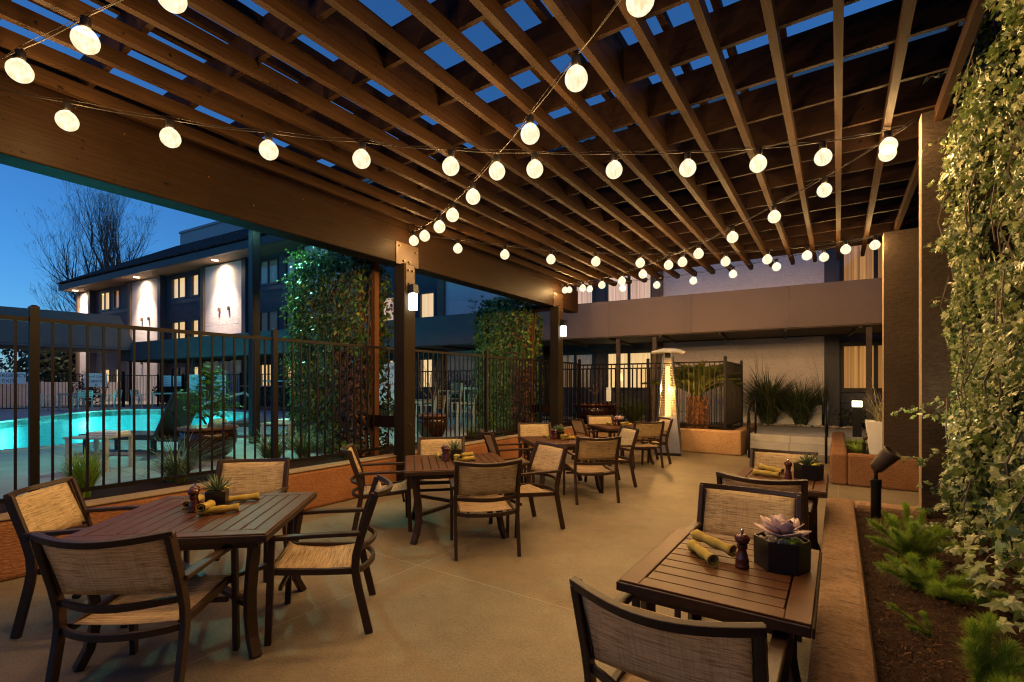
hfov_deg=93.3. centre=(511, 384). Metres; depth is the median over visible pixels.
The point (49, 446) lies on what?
pool coping
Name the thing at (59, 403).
outdoor table
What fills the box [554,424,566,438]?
succulent pot
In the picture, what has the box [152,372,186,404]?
hedge
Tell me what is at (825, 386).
grass clump
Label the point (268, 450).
grass clump
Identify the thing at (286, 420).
folded towel
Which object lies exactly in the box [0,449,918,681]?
patio floor
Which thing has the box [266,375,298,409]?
shrub
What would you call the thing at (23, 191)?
sky
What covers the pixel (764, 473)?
napkin roll
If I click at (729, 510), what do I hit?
patio chair
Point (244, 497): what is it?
napkin roll
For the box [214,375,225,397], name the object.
pool sign
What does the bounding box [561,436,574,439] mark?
napkin roll
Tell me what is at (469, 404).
slat chair
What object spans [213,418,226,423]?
hydrant cap
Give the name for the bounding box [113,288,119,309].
window
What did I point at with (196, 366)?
window
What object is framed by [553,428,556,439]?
pepper mill
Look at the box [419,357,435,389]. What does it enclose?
window
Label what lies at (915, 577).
foxtail fern
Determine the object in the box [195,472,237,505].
succulent pot
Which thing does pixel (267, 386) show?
rescue pole
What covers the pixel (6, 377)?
pool sign
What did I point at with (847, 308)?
walkway canopy
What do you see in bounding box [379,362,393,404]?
pool sign
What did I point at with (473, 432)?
grass clump
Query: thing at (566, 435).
napkin roll
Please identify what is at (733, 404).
iron fence
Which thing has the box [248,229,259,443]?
light pole
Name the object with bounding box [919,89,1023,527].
stucco pillar
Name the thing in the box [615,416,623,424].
succulent pot
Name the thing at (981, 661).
foxtail fern
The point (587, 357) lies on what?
window
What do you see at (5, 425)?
pool tile band
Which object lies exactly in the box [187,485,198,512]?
pepper mill
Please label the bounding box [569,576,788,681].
patio chair
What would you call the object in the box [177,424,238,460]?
glazed pot
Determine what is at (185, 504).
napkin roll
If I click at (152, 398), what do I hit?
outdoor table
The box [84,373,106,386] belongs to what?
pool sign
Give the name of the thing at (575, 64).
string light
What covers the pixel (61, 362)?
tree
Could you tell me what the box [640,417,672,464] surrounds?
patio chair
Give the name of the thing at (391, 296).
window
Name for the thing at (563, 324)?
wall sconce
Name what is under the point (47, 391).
garden wall
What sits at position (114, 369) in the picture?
window
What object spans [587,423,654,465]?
patio table
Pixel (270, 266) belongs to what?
window
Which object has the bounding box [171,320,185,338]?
window
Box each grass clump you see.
[54,448,116,497]
[90,427,259,482]
[228,423,314,457]
[268,425,338,457]
[334,438,364,457]
[456,422,483,438]
[491,422,512,434]
[715,366,831,425]
[748,357,777,388]
[762,375,846,426]
[805,357,840,424]
[838,436,866,446]
[840,382,881,421]
[841,442,868,452]
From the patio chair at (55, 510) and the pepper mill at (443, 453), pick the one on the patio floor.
the patio chair at (55, 510)
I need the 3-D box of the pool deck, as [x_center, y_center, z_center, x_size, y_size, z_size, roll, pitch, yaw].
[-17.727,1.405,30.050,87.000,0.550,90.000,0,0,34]
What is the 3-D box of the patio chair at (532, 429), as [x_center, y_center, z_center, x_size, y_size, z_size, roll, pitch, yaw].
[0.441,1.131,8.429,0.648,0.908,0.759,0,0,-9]
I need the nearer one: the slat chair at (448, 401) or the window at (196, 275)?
the slat chair at (448, 401)
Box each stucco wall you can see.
[0,424,586,581]
[587,424,753,455]
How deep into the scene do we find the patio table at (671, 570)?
2.04 m
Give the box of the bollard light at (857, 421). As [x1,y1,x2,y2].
[852,399,862,436]
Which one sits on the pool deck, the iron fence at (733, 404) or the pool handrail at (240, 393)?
the pool handrail at (240, 393)
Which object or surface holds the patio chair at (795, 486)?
on the patio floor
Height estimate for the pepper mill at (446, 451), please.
0.177 m
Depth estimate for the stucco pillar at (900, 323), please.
7.35 m
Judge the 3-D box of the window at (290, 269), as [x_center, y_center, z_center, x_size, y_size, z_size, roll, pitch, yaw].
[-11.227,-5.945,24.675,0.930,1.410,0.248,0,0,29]
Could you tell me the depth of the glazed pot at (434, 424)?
9.74 m
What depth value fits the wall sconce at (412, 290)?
7.22 m
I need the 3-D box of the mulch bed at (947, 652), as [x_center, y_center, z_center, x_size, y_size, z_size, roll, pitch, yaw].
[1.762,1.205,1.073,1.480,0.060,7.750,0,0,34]
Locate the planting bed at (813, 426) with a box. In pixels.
[712,422,865,428]
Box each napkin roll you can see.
[182,494,204,509]
[195,500,215,512]
[199,503,239,515]
[229,492,259,502]
[435,452,441,459]
[453,454,463,459]
[454,456,474,460]
[462,452,473,456]
[560,434,569,437]
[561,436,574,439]
[687,539,719,566]
[692,529,736,556]
[752,469,780,477]
[758,463,784,474]
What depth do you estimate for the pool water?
17.17 m
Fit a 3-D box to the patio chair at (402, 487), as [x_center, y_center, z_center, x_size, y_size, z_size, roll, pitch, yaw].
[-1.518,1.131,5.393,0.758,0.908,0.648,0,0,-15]
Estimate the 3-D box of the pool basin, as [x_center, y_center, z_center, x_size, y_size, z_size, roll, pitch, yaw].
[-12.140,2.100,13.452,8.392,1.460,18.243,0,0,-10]
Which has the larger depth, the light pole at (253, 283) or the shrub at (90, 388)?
the shrub at (90, 388)
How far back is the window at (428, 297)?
20.50 m
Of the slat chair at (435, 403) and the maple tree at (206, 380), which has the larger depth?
the slat chair at (435, 403)
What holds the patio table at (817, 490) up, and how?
on the patio floor
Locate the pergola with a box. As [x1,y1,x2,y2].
[0,0,1023,488]
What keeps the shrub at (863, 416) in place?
on the planting bed at (813, 426)
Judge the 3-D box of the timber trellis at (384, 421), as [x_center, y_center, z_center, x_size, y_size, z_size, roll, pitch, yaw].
[-2.851,-0.495,8.193,2.710,3.250,0.135,0,0,34]
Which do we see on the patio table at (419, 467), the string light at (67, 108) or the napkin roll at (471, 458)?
the napkin roll at (471, 458)
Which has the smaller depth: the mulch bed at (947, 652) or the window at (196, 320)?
the mulch bed at (947, 652)
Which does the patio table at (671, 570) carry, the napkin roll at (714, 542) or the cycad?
the napkin roll at (714, 542)
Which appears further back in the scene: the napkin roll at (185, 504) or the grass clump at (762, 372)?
the grass clump at (762, 372)
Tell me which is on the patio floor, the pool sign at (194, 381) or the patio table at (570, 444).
the patio table at (570, 444)
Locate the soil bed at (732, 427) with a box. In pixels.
[563,423,741,429]
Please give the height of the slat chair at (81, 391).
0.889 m
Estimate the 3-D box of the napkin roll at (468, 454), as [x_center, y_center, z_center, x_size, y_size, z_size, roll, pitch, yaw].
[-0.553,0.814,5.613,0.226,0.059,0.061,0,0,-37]
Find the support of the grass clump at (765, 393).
on the planting bed at (813, 426)
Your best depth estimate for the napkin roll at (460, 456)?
5.18 m
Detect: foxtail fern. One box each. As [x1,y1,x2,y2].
[864,501,959,558]
[872,551,1010,608]
[884,601,931,637]
[951,609,1023,681]
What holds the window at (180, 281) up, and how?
in the hotel building
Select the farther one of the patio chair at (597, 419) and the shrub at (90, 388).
the shrub at (90, 388)
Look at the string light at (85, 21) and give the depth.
2.99 m
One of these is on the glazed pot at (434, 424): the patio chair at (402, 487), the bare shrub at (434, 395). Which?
the bare shrub at (434, 395)
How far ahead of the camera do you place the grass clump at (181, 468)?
5.58 m
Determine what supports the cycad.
on the soil bed at (732, 427)
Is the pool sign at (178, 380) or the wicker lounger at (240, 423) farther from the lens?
the pool sign at (178, 380)
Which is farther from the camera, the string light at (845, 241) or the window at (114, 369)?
the window at (114, 369)
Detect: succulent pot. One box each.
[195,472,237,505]
[445,440,463,459]
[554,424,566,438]
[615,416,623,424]
[753,514,811,575]
[793,453,823,480]
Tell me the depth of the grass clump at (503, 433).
10.80 m
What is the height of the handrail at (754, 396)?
1.478 m
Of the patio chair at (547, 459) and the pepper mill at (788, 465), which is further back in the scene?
the patio chair at (547, 459)
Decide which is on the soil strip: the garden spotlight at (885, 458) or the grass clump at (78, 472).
the grass clump at (78, 472)
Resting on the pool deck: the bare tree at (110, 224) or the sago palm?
the bare tree at (110, 224)
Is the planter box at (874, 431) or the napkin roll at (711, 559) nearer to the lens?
the napkin roll at (711, 559)
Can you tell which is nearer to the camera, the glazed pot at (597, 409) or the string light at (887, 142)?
the string light at (887, 142)
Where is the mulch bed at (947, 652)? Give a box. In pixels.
[855,510,1023,681]
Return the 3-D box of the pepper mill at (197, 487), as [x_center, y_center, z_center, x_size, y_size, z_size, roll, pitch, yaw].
[-2.150,0.753,3.277,0.066,0.177,0.066,0,0,-23]
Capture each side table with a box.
[63,433,132,472]
[260,422,298,447]
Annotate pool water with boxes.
[0,413,239,445]
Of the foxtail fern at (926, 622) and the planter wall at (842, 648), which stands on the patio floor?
the planter wall at (842, 648)
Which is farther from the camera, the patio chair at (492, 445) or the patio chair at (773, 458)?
the patio chair at (492, 445)
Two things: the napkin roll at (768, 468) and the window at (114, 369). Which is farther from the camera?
the window at (114, 369)
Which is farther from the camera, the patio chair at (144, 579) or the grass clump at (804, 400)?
the grass clump at (804, 400)
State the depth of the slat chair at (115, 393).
21.71 m
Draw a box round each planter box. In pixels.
[670,403,821,425]
[865,420,881,453]
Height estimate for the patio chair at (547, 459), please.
0.908 m
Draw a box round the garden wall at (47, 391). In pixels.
[0,382,117,403]
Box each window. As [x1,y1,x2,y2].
[98,290,109,311]
[99,368,109,381]
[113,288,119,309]
[113,368,117,381]
[171,275,185,300]
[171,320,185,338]
[171,365,185,379]
[190,272,199,297]
[190,318,199,336]
[190,365,198,374]
[260,256,278,286]
[260,309,278,330]
[260,362,278,388]
[284,253,296,282]
[284,307,296,328]
[380,295,393,319]
[418,290,435,317]
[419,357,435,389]
[563,351,594,390]
[573,282,594,303]
[605,273,651,301]
[605,349,651,390]
[839,242,881,280]
[839,341,881,391]
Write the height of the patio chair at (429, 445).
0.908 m
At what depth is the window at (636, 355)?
16.21 m
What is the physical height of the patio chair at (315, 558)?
0.908 m
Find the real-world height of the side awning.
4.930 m
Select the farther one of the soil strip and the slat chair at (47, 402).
the slat chair at (47, 402)
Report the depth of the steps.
10.53 m
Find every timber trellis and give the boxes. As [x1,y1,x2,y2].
[294,257,393,454]
[476,305,549,422]
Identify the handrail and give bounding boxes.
[202,392,247,405]
[747,389,756,457]
[824,389,828,463]
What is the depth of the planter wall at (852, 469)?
7.46 m
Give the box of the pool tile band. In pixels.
[0,410,243,429]
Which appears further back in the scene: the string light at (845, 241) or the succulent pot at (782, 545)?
the string light at (845, 241)
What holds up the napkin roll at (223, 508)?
on the patio table at (251, 526)
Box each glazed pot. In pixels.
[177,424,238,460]
[416,413,447,436]
[574,403,614,423]
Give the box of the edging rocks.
[736,422,862,428]
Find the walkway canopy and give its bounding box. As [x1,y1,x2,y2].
[121,278,881,421]
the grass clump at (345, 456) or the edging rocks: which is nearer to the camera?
the grass clump at (345, 456)
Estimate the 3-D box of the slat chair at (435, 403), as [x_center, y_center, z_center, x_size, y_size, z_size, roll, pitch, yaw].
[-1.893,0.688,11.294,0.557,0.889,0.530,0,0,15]
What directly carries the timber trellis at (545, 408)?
on the soil strip
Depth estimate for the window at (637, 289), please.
16.28 m
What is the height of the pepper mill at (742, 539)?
0.177 m
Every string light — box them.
[0,0,122,62]
[0,87,916,162]
[410,0,620,235]
[410,233,882,258]
[560,232,883,286]
[561,117,917,286]
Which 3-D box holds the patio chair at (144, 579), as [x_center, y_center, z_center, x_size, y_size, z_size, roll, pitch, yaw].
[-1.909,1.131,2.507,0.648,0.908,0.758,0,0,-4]
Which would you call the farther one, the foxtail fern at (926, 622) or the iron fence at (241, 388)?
the iron fence at (241, 388)
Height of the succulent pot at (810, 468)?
0.233 m
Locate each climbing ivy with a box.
[276,244,393,456]
[465,295,543,430]
[891,0,1023,634]
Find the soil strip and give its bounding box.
[0,425,571,513]
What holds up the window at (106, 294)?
in the hotel building
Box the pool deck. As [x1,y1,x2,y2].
[0,401,867,498]
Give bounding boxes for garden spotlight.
[862,433,867,453]
[870,446,900,518]
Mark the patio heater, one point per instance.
(674, 443)
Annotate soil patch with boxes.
[846,442,868,453]
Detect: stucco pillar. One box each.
[882,228,918,456]
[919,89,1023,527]
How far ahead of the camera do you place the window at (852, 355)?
13.24 m
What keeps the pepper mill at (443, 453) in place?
on the patio table at (419, 467)
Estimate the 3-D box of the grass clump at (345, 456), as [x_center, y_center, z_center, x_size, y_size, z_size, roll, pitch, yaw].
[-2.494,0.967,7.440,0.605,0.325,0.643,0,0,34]
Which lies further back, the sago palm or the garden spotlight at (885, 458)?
the sago palm
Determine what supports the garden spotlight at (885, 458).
on the mulch bed at (947, 652)
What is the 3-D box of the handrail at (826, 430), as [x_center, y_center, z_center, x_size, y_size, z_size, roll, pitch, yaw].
[6.561,0.841,10.085,0.072,1.478,1.378,0,0,34]
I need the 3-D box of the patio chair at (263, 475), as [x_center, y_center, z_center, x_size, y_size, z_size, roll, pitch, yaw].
[-2.323,1.131,4.181,0.648,0.908,0.759,0,0,-10]
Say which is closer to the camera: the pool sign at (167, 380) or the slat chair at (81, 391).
the slat chair at (81, 391)
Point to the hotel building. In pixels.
(197, 279)
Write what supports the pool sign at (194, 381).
attached to the iron fence at (241, 388)
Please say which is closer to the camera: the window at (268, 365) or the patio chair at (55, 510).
the patio chair at (55, 510)
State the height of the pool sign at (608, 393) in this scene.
0.360 m
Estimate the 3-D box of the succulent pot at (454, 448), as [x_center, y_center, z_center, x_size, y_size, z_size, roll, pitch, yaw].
[-0.662,0.722,5.474,0.256,0.240,0.240,0,0,8]
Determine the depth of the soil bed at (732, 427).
12.63 m
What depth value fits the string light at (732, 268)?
8.88 m
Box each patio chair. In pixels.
[3,476,142,638]
[30,529,239,681]
[183,458,289,581]
[264,474,392,645]
[340,443,411,531]
[417,436,469,517]
[449,459,521,560]
[479,429,534,482]
[489,441,567,537]
[517,422,550,479]
[563,436,621,504]
[569,417,601,461]
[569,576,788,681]
[584,426,639,487]
[586,415,623,456]
[620,421,664,468]
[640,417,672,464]
[674,482,802,641]
[716,471,813,539]
[749,448,817,549]
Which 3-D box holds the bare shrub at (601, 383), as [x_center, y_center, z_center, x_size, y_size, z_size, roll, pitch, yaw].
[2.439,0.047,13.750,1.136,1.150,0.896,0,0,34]
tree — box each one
[0,349,75,381]
[16,182,161,311]
[177,362,243,427]
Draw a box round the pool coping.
[0,409,263,451]
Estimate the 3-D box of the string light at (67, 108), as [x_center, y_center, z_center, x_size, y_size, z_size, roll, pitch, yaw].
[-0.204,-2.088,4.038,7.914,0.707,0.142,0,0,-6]
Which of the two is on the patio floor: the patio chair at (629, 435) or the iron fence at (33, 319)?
the patio chair at (629, 435)
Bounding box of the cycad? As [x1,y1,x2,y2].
[604,394,683,421]
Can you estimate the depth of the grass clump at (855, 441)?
9.21 m
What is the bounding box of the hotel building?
[57,21,964,425]
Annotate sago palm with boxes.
[642,360,745,428]
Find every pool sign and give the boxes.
[0,372,25,383]
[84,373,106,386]
[164,375,170,385]
[173,376,180,385]
[189,374,205,402]
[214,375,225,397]
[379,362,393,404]
[606,387,610,400]
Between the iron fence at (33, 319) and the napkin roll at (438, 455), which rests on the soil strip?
the iron fence at (33, 319)
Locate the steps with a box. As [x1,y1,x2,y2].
[747,434,831,462]
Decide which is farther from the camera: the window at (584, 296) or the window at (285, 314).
the window at (285, 314)
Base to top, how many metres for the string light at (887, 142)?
0.625 m
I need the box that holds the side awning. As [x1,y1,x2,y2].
[0,306,132,404]
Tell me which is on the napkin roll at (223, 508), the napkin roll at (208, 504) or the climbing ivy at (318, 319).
the napkin roll at (208, 504)
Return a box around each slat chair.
[40,393,54,411]
[72,390,92,410]
[105,390,121,409]
[130,390,146,408]
[415,395,445,433]
[436,383,462,426]
[452,394,476,429]
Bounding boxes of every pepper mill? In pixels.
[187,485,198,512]
[189,483,199,503]
[441,444,445,459]
[444,445,449,460]
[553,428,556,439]
[734,529,749,569]
[784,459,791,479]
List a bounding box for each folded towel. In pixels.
[89,430,130,435]
[278,418,295,421]
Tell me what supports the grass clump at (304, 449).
on the soil strip
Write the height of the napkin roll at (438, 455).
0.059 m
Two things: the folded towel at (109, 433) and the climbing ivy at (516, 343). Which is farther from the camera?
the climbing ivy at (516, 343)
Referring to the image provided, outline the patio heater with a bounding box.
[651,348,685,455]
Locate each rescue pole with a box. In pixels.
[240,385,350,387]
[262,380,310,381]
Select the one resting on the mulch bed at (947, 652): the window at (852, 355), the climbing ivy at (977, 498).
the climbing ivy at (977, 498)
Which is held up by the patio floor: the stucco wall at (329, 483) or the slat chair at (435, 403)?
the stucco wall at (329, 483)
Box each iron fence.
[0,305,580,503]
[0,370,156,408]
[157,367,723,425]
[580,356,742,429]
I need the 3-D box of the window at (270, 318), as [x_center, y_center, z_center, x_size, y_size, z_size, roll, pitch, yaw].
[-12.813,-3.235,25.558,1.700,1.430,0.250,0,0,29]
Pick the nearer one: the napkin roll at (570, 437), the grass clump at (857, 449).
the napkin roll at (570, 437)
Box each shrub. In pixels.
[73,370,109,405]
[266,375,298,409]
[415,361,447,414]
[438,369,474,415]
[576,372,609,403]
[830,408,880,426]
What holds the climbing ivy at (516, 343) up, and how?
attached to the timber trellis at (545, 408)
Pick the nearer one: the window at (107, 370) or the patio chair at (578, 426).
the patio chair at (578, 426)
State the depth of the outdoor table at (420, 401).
11.69 m
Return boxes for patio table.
[62,492,316,671]
[404,453,507,544]
[519,435,600,492]
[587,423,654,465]
[616,528,821,681]
[737,467,828,551]
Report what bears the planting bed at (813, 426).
on the pool deck
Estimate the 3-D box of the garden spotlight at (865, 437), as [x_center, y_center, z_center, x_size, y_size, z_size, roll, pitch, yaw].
[5.917,1.006,8.029,0.171,0.488,0.108,0,0,34]
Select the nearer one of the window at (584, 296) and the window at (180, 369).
the window at (584, 296)
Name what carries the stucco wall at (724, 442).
on the patio floor
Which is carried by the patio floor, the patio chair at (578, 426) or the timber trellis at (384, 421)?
the patio chair at (578, 426)
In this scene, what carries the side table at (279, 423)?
on the pool deck
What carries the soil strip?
on the pool deck
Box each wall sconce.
[408,283,417,310]
[560,319,566,336]
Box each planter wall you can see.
[807,497,926,681]
[830,432,918,491]
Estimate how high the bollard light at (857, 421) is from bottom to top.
0.870 m
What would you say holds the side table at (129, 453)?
on the pool deck
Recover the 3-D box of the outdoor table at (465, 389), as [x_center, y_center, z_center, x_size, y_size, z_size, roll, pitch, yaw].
[-0.954,0.598,13.429,0.700,1.064,0.700,0,0,11]
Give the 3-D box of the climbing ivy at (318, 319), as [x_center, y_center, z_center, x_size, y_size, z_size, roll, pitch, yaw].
[-3.118,-0.677,8.391,2.492,3.694,0.948,0,0,34]
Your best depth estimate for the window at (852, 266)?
13.24 m
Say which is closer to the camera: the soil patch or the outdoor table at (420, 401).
the soil patch
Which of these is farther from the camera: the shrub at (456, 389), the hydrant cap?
the shrub at (456, 389)
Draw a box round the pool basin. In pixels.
[0,415,241,448]
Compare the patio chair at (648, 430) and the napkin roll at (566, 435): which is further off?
the patio chair at (648, 430)
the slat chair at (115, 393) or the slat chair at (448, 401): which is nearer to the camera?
the slat chair at (448, 401)
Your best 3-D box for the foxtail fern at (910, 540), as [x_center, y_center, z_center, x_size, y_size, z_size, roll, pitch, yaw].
[2.763,1.024,3.372,0.514,0.401,0.409,0,0,34]
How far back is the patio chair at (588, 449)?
6.42 m
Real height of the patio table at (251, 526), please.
0.746 m
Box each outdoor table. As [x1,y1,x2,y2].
[57,393,101,410]
[151,393,171,407]
[379,399,434,415]
[462,387,491,425]
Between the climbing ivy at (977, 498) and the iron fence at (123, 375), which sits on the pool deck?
the iron fence at (123, 375)
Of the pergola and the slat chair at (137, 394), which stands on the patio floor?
the pergola
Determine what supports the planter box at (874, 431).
on the soil patch
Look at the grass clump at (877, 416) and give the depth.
8.02 m
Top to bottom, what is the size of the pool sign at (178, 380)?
0.520 m
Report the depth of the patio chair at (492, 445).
7.08 m
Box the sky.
[0,0,891,381]
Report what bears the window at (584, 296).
in the hotel building
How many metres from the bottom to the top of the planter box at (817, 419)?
0.570 m
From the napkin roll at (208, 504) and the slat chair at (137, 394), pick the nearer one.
the napkin roll at (208, 504)
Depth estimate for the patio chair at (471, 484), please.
4.41 m
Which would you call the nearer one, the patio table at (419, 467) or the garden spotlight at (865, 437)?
the patio table at (419, 467)
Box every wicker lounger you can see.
[78,392,206,454]
[221,390,310,432]
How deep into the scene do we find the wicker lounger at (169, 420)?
7.84 m
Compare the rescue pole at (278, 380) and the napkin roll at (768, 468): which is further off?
the rescue pole at (278, 380)
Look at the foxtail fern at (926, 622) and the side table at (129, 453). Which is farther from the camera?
the side table at (129, 453)

